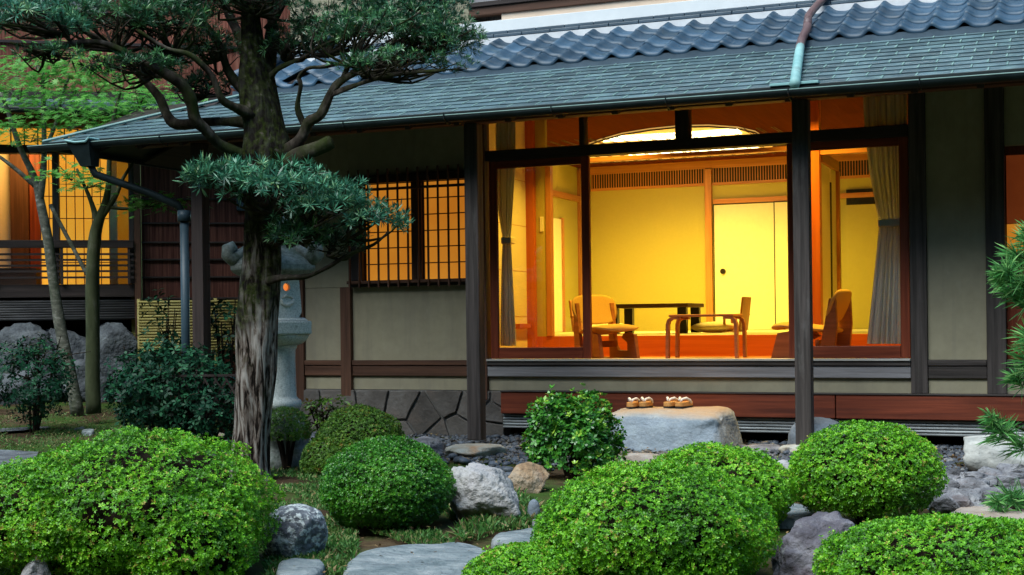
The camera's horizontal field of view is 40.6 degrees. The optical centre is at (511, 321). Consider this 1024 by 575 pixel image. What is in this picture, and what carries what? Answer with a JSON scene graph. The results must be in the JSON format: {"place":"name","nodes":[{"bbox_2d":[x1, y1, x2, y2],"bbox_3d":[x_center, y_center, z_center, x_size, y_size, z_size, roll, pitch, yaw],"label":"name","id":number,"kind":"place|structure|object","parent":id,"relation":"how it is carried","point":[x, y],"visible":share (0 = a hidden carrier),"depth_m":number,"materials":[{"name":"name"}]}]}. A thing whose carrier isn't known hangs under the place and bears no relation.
{"place":"outdoors","nodes":[
{"label":"outdoors","id":0,"kind":"place"},
{"bbox_2d":[0,346,967,574],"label":"ground","id":1,"kind":"structure","parent":0,"point":[556,479],"depth_m":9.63,"materials":[{"name":"green plant"}]},
{"bbox_2d":[0,449,37,469],"bbox_3d":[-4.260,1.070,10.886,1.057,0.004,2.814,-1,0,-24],"label":"stepping stone","id":2,"kind":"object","parent":1,"relation":"on","point":[9,454],"depth_m":11.05,"materials":[{"name":"grey stone"}]},
{"bbox_2d":[0,426,48,431],"bbox_3d":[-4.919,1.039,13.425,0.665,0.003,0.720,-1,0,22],"label":"rock","id":3,"kind":"object","parent":1,"relation":"on","point":[13,429],"visible":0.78,"depth_m":13.33,"materials":[{"name":"grey stone"}]},
{"bbox_2d":[21,555,50,574],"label":"rock","id":4,"kind":"object","parent":1,"relation":"on","point":[37,567],"visible":0.93,"depth_m":5.69,"materials":[{"name":"grey stone"}]},
{"bbox_2d":[0,332,90,433],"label":"camellia shrub","id":5,"kind":"object","parent":1,"relation":"on","point":[37,398],"visible":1,"depth_m":13.09,"materials":[{"name":"green plant"}]},
{"bbox_2d":[0,36,170,415],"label":"maple tree","id":6,"kind":"object","parent":1,"relation":"on","point":[76,407],"visible":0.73,"depth_m":14.56,"materials":[{"name":"green plant"}]},
{"bbox_2d":[82,429,93,435],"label":"rock","id":7,"kind":"object","parent":1,"relation":"on","point":[87,431],"visible":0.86,"depth_m":13.04,"materials":[{"name":"stone"}]},
{"bbox_2d":[23,77,210,413],"bbox_3d":[-4.098,-0.786,14.024,2.093,3.427,1.809,-1,0,-6],"label":"maple tree","id":8,"kind":"object","parent":1,"relation":"on","point":[92,357],"visible":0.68,"depth_m":13.96,"materials":[{"name":"green plant"}]},
{"bbox_2d":[0,425,286,574],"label":"azalea bush","id":9,"kind":"object","parent":1,"relation":"on","point":[185,504],"visible":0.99,"depth_m":5.72,"materials":[{"name":"green plant"}]},
{"bbox_2d":[0,0,292,404],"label":"garden wing","id":10,"kind":"structure","parent":1,"relation":"on","point":[140,254],"depth_m":17.11,"materials":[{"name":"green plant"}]},
{"bbox_2d":[134,288,181,402],"bbox_3d":[-3.422,0.382,13.591,0.565,1.426,0.448,-1,0,45],"label":"camellia shrub","id":11,"kind":"object","parent":1,"relation":"on","point":[166,334],"visible":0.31,"depth_m":13.55,"materials":[{"name":"green plant"}]},
{"bbox_2d":[100,337,235,447],"bbox_3d":[-2.964,0.624,11.903,1.267,0.995,1.069,-1,0,22],"label":"camellia shrub","id":12,"kind":"object","parent":1,"relation":"on","point":[129,393],"visible":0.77,"depth_m":11.68,"materials":[{"name":"green plant"}]},
{"bbox_2d":[137,298,237,383],"bbox_3d":[-3.905,0.356,16.807,1.252,1.283,0.070,-1,0,-12],"label":"bamboo fence","id":13,"kind":"object","parent":1,"relation":"on","point":[151,312],"visible":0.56,"depth_m":16.73,"materials":[{"name":"wood"}]},
{"bbox_2d":[161,377,234,446],"bbox_3d":[-2.577,0.779,11.603,0.777,0.671,0.574,-1,0,22],"label":"camellia shrub","id":14,"kind":"object","parent":1,"relation":"on","point":[196,429],"visible":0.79,"depth_m":11.46,"materials":[{"name":"green plant"}]},
{"bbox_2d":[169,373,235,446],"bbox_3d":[-2.464,0.760,11.600,0.805,0.680,0.030,-1,0,0],"label":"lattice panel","id":15,"kind":"object","parent":1,"relation":"on","point":[214,376],"visible":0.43,"depth_m":11.59,"materials":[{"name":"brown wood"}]},
{"bbox_2d":[211,298,236,436],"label":"camellia shrub","id":16,"kind":"object","parent":1,"relation":"on","point":[225,355],"visible":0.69,"depth_m":12.97,"materials":[{"name":"green plant"}]},
{"bbox_2d":[0,0,489,481],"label":"podocarpus tree","id":17,"kind":"object","parent":1,"relation":"on","point":[269,156],"visible":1,"depth_m":9.21,"materials":[{"name":"green plant"}]},
{"bbox_2d":[221,216,323,470],"bbox_3d":[-1.773,0.137,10.300,0.741,1.970,0.842,-1,0,-10],"label":"stone lantern","id":18,"kind":"object","parent":1,"relation":"on","point":[294,328],"visible":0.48,"depth_m":10.14,"materials":[{"name":"stone"}]},
{"bbox_2d":[270,405,311,469],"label":"azalea bush","id":19,"kind":"object","parent":1,"relation":"on","point":[286,459],"visible":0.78,"depth_m":9.89,"materials":[{"name":"green plant"}]},
{"bbox_2d":[262,504,327,556],"bbox_3d":[-0.995,0.990,6.339,0.301,0.310,0.237,-1,0,-6],"label":"boulder","id":20,"kind":"object","parent":1,"relation":"on","point":[303,529],"visible":0.68,"depth_m":6.26,"materials":[{"name":"grey stone"}]},
{"bbox_2d":[276,558,324,574],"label":"stepping stone","id":21,"kind":"object","parent":1,"relation":"on","point":[302,566],"visible":1,"depth_m":5.88,"materials":[{"name":"stone"}]},
{"bbox_2d":[301,394,351,442],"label":"camellia shrub","id":22,"kind":"object","parent":1,"relation":"on","point":[316,415],"visible":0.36,"depth_m":11.24,"materials":[{"name":"green plant"}]},
{"bbox_2d":[299,401,405,474],"bbox_3d":[-1.101,0.830,9.765,0.688,0.539,0.731,-1,0,22],"label":"azalea bush","id":23,"kind":"object","parent":1,"relation":"on","point":[334,435],"visible":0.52,"depth_m":9.58,"materials":[{"name":"green plant"}]},
{"bbox_2d":[318,434,456,529],"bbox_3d":[-0.648,0.835,7.152,0.714,0.518,0.726,-1,0,22],"label":"boxwood bush","id":24,"kind":"object","parent":1,"relation":"on","point":[393,482],"visible":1,"depth_m":6.93,"materials":[{"name":"green plant"}]},
{"bbox_2d":[343,542,485,574],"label":"stepping stone","id":25,"kind":"object","parent":1,"relation":"on","point":[450,558],"visible":0.88,"depth_m":6.05,"materials":[{"name":"stone"}]},
{"bbox_2d":[414,436,445,451],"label":"rock","id":26,"kind":"object","parent":1,"relation":"on","point":[435,444],"visible":0.51,"depth_m":11.09,"materials":[{"name":"grey stone"}]},
{"bbox_2d":[448,453,457,459],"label":"pebble","id":27,"kind":"object","parent":1,"relation":"on","point":[451,456],"visible":0.84,"depth_m":10.60,"materials":[{"name":"grey stone"}]},
{"bbox_2d":[453,455,463,462],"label":"pebble","id":28,"kind":"object","parent":1,"relation":"on","point":[456,460],"visible":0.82,"depth_m":10.35,"materials":[{"name":"grey stone"}]},
{"bbox_2d":[459,457,470,463],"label":"pebble","id":29,"kind":"object","parent":1,"relation":"on","point":[465,460],"visible":0.97,"depth_m":10.27,"materials":[{"name":"grey stone"}]},
{"bbox_2d":[445,443,506,458],"bbox_3d":[-0.292,1.018,10.853,0.393,0.115,0.486,-1,0,42],"label":"footing stone","id":30,"kind":"object","parent":1,"relation":"on","point":[473,450],"visible":0.75,"depth_m":10.71,"materials":[{"name":"grey stone"}]},
{"bbox_2d":[449,462,520,519],"bbox_3d":[-0.162,0.953,7.345,0.396,0.402,0.339,-1,0,-6],"label":"rock","id":31,"kind":"object","parent":1,"relation":"on","point":[484,489],"visible":0.69,"depth_m":7.22,"materials":[{"name":"grey stone"}]},
{"bbox_2d":[488,460,498,465],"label":"pebble","id":32,"kind":"object","parent":1,"relation":"on","point":[494,462],"visible":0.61,"depth_m":9.97,"materials":[{"name":"grey stone"}]},
{"bbox_2d":[490,434,500,438],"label":"pebble","id":33,"kind":"object","parent":1,"relation":"on","point":[495,436],"visible":0.83,"depth_m":12.33,"materials":[{"name":"grey stone"}]},
{"bbox_2d":[502,461,510,465],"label":"pebble","id":34,"kind":"object","parent":1,"relation":"on","point":[506,463],"visible":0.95,"depth_m":10.08,"materials":[{"name":"grey stone"}]},
{"bbox_2d":[500,466,513,471],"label":"pebble","id":35,"kind":"object","parent":1,"relation":"on","point":[507,468],"visible":0.57,"depth_m":9.60,"materials":[{"name":"grey stone"}]},
{"bbox_2d":[491,528,533,547],"bbox_3d":[0.081,1.061,6.500,0.340,0.120,0.486,-1,0,-13],"label":"stepping stone","id":36,"kind":"object","parent":1,"relation":"on","point":[522,535],"visible":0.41,"depth_m":6.50,"materials":[{"name":"stone"}]},
{"bbox_2d":[510,437,519,442],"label":"pebble","id":37,"kind":"object","parent":1,"relation":"on","point":[513,439],"visible":0.81,"depth_m":12.01,"materials":[{"name":"grey stone"}]},
{"bbox_2d":[460,540,577,574],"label":"azalea bush","id":38,"kind":"object","parent":1,"relation":"on","point":[518,558],"visible":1,"depth_m":5.11,"materials":[{"name":"green plant"}]},
{"bbox_2d":[27,0,1023,444],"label":"house","id":39,"kind":"structure","parent":1,"relation":"on","point":[407,330],"depth_m":12.62,"materials":[{"name":"brown wood"}]},
{"bbox_2d":[496,122,515,345],"bbox_3d":[-0.045,-0.892,12.730,0.207,2.229,0.105,-1,0,22],"label":"curtain","id":40,"kind":"object","parent":39,"relation":"hanging from","point":[505,136],"visible":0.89,"depth_m":12.73,"materials":[{"name":"beige fabric"}]},
{"bbox_2d":[489,156,591,358],"bbox_3d":[0.252,-0.570,12.502,0.970,1.803,0.040,-1,0,23],"label":"glass door","id":41,"kind":"structure","parent":39,"relation":"in","point":[585,351],"depth_m":12.47,"materials":[{"name":"red wood"}]},
{"bbox_2d":[553,218,562,331],"bbox_3d":[0.506,-0.646,18.971,0.030,1.580,0.948,-1,0,23],"label":"alcove door","id":42,"kind":"structure","parent":39,"relation":"in","point":[556,222],"depth_m":19.25,"materials":[{"name":"beige paper"}]},
{"bbox_2d":[569,300,582,331],"bbox_3d":[0.973,-0.064,16.752,0.469,0.396,0.400,-1,0,22],"label":"floor chair","id":43,"kind":"object","parent":39,"relation":"on","point":[571,311],"visible":0.28,"depth_m":16.65,"materials":[{"name":"brown wood"}]},
{"bbox_2d":[571,295,639,357],"bbox_3d":[0.882,0.040,12.962,0.492,0.598,0.678,-1,0,-22],"label":"chair","id":44,"kind":"object","parent":39,"relation":"on","point":[604,309],"visible":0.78,"depth_m":13.09,"materials":[{"name":"brown wood"}]},
{"bbox_2d":[616,303,703,333],"bbox_3d":[1.640,-0.037,15.827,0.960,0.335,0.720,-1,0,22],"label":"table","id":45,"kind":"object","parent":39,"relation":"on","point":[682,308],"visible":0.73,"depth_m":15.60,"materials":[{"name":"brown wood"}]},
{"bbox_2d":[547,124,786,164],"bbox_3d":[1.757,-2.226,17.476,3.587,0.042,2.994,-1,0,22],"label":"ceiling lamp","id":46,"kind":"object","parent":39,"relation":"attached to","point":[668,132],"visible":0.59,"depth_m":16.46,"materials":[{"name":"white paper"}]},
{"bbox_2d":[665,314,746,357],"bbox_3d":[1.776,0.129,12.633,0.670,0.398,0.400,-1,0,22],"label":"coffee table","id":47,"kind":"object","parent":39,"relation":"on","point":[678,318],"visible":0.97,"depth_m":12.58,"materials":[{"name":"brown wood"}]},
{"bbox_2d":[703,297,750,331],"bbox_3d":[2.448,-0.082,15.709,0.469,0.396,0.400,-1,0,22],"label":"floor chair","id":48,"kind":"object","parent":39,"relation":"on","point":[745,306],"visible":0.69,"depth_m":15.56,"materials":[{"name":"brown wood"}]},
{"bbox_2d":[691,322,733,332],"bbox_3d":[2.307,0.062,15.768,0.520,0.130,0.520,-1,0,22],"label":"floor cushion","id":49,"kind":"object","parent":48,"relation":"on","point":[709,326],"visible":0.88,"depth_m":15.57,"materials":[{"name":"fabric"}]},
{"bbox_2d":[713,202,774,329],"bbox_3d":[3.234,-0.772,19.233,0.869,1.765,0.060,-1,0,23],"label":"fusuma door","id":50,"kind":"structure","parent":39,"relation":"in","point":[743,233],"depth_m":19.23,"materials":[{"name":"beige paper"}]},
{"bbox_2d":[774,201,788,323],"bbox_3d":[4.006,-0.781,18.919,0.825,1.765,0.050,-1,0,22],"label":"fusuma door","id":51,"kind":"structure","parent":39,"relation":"in","point":[780,207],"depth_m":19.02,"materials":[{"name":"beige paper"}]},
{"bbox_2d":[771,289,852,357],"bbox_3d":[2.649,0.018,12.226,0.678,0.598,0.492,-1,0,34],"label":"chair","id":52,"kind":"object","parent":39,"relation":"on","point":[839,307],"visible":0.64,"depth_m":12.12,"materials":[{"name":"brown wood"}]},
{"bbox_2d":[787,137,910,357],"bbox_3d":[2.783,-0.601,11.454,0.988,1.803,0.040,-1,0,23],"label":"glass door","id":53,"kind":"structure","parent":39,"relation":"in","point":[903,351],"depth_m":11.34,"materials":[{"name":"red wood"}]},
{"bbox_2d":[846,188,878,328],"bbox_3d":[4.746,-0.850,18.626,0.453,1.883,0.024,-1,0,23],"label":"closet door","id":54,"kind":"structure","parent":39,"relation":"in","point":[862,217],"depth_m":18.63,"materials":[{"name":"paint"}]},
{"bbox_2d":[863,94,906,343],"bbox_3d":[3.093,-0.898,11.430,0.362,2.162,0.105,-1,0,22],"label":"curtain","id":55,"kind":"object","parent":39,"relation":"hanging from","point":[885,311],"visible":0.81,"depth_m":11.43,"materials":[{"name":"beige fabric"}]},
{"bbox_2d":[508,462,549,492],"bbox_3d":[0.093,0.993,8.599,0.271,0.241,0.279,-1,0,22],"label":"rock","id":56,"kind":"object","parent":1,"relation":"on","point":[531,476],"visible":0.72,"depth_m":8.51,"materials":[{"name":"beige stone"}]},
{"bbox_2d":[527,499,539,516],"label":"rock","id":57,"kind":"object","parent":1,"relation":"on","point":[533,506],"visible":0.53,"depth_m":7.27,"materials":[{"name":"grey stone"}]},
{"bbox_2d":[521,383,628,478],"bbox_3d":[0.420,0.745,9.309,0.703,0.669,0.556,-1,0,22],"label":"leafy shrub","id":58,"kind":"object","parent":1,"relation":"on","point":[579,432],"visible":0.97,"depth_m":9.19,"materials":[{"name":"green plant"}]},
{"bbox_2d":[612,453,659,468],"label":"rock","id":59,"kind":"object","parent":1,"relation":"on","point":[638,457],"visible":0.24,"depth_m":9.79,"materials":[{"name":"grey stone"}]},
{"bbox_2d":[529,456,782,574],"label":"azalea bush","id":60,"kind":"object","parent":1,"relation":"on","point":[633,522],"visible":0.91,"depth_m":5.27,"materials":[{"name":"green plant"}]},
{"bbox_2d":[607,406,742,452],"bbox_3d":[1.307,0.933,11.423,1.120,0.455,0.802,-1,0,22],"label":"step stone","id":61,"kind":"object","parent":1,"relation":"on","point":[658,428],"visible":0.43,"depth_m":11.12,"materials":[{"name":"grey stone"}]},
{"bbox_2d":[626,397,639,408],"bbox_3d":[1.015,0.674,11.565,0.104,0.090,0.230,-1,0,20],"label":"sandal","id":62,"kind":"object","parent":61,"relation":"on","point":[631,404],"visible":0.93,"depth_m":11.49,"materials":[{"name":"brown wood"}]},
{"bbox_2d":[639,397,653,407],"bbox_3d":[1.118,0.668,11.523,0.104,0.090,0.230,-1,0,21],"label":"sandal","id":63,"kind":"object","parent":61,"relation":"on","point":[643,403],"visible":1,"depth_m":11.45,"materials":[{"name":"brown wood"}]},
{"bbox_2d":[663,396,678,407],"bbox_3d":[1.321,0.662,11.438,0.104,0.090,0.230,-1,0,29],"label":"sandal","id":64,"kind":"object","parent":61,"relation":"on","point":[668,403],"visible":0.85,"depth_m":11.37,"materials":[{"name":"brown wood"}]},
{"bbox_2d":[675,397,692,407],"bbox_3d":[1.418,0.661,11.398,0.104,0.090,0.230,-1,0,34],"label":"sandal","id":65,"kind":"object","parent":61,"relation":"on","point":[681,403],"visible":1,"depth_m":11.34,"materials":[{"name":"brown wood"}]},
{"bbox_2d":[639,440,801,525],"bbox_3d":[1.022,0.835,6.942,0.853,0.476,0.782,-1,0,22],"label":"azalea bush","id":66,"kind":"object","parent":1,"relation":"on","point":[744,465],"visible":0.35,"depth_m":6.79,"materials":[{"name":"green plant"}]},
{"bbox_2d":[741,444,780,453],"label":"rock","id":67,"kind":"object","parent":1,"relation":"on","point":[773,447],"visible":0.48,"depth_m":10.85,"materials":[{"name":"grey stone"}]},
{"bbox_2d":[773,460,788,478],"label":"rock","id":68,"kind":"object","parent":1,"relation":"on","point":[785,463],"visible":0.09,"depth_m":8.86,"materials":[{"name":"grey stone"}]},
{"bbox_2d":[773,503,813,528],"bbox_3d":[1.415,1.043,7.304,0.360,0.114,0.742,-1,0,22],"label":"rock","id":69,"kind":"object","parent":1,"relation":"on","point":[796,512],"visible":0.23,"depth_m":7.11,"materials":[{"name":"stone"}]},
{"bbox_2d":[778,444,812,452],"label":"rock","id":70,"kind":"object","parent":1,"relation":"on","point":[791,448],"visible":0.24,"depth_m":10.64,"materials":[{"name":"beige stone"}]},
{"bbox_2d":[787,417,841,444],"bbox_3d":[2.400,0.934,10.893,0.432,0.365,0.418,-1,0,-17],"label":"rock","id":71,"kind":"object","parent":1,"relation":"on","point":[820,423],"visible":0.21,"depth_m":10.81,"materials":[{"name":"grey stone"}]},
{"bbox_2d":[771,511,862,574],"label":"rock","id":72,"kind":"object","parent":1,"relation":"on","point":[801,539],"visible":0.63,"depth_m":5.66,"materials":[{"name":"grey stone"}]},
{"bbox_2d":[788,419,949,524],"bbox_3d":[1.812,0.778,7.049,0.798,0.572,0.714,-1,0,22],"label":"azalea bush","id":73,"kind":"object","parent":1,"relation":"on","point":[859,470],"visible":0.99,"depth_m":6.84,"materials":[{"name":"green plant"}]},
{"bbox_2d":[811,510,1023,574],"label":"azalea bush","id":74,"kind":"object","parent":1,"relation":"on","point":[932,544],"visible":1,"depth_m":4.96,"materials":[{"name":"green plant"}]},
{"bbox_2d":[923,463,1023,513],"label":"rubble edging","id":75,"kind":"object","parent":1,"relation":"on","point":[966,489],"visible":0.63,"depth_m":7.68,"materials":[{"name":"grey stone"}]},
{"bbox_2d":[949,503,1023,524],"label":"stepping stone","id":76,"kind":"object","parent":1,"relation":"on","point":[976,510],"visible":0.28,"depth_m":7.14,"materials":[{"name":"beige stone"}]},
{"bbox_2d":[963,434,1023,471],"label":"boulder","id":77,"kind":"object","parent":1,"relation":"on","point":[976,457],"visible":0.62,"depth_m":9.22,"materials":[{"name":"grey stone"}]},
{"bbox_2d":[973,219,1023,512],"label":"pine tree","id":78,"kind":"object","parent":1,"relation":"on","point":[1008,277],"visible":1,"depth_m":7.15,"materials":[{"name":"green plant"}]},
{"bbox_2d":[204,432,968,471],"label":"gravel","id":79,"kind":"structure","parent":0,"point":[950,461],"depth_m":10.91,"materials":[{"name":"grey gravel"}]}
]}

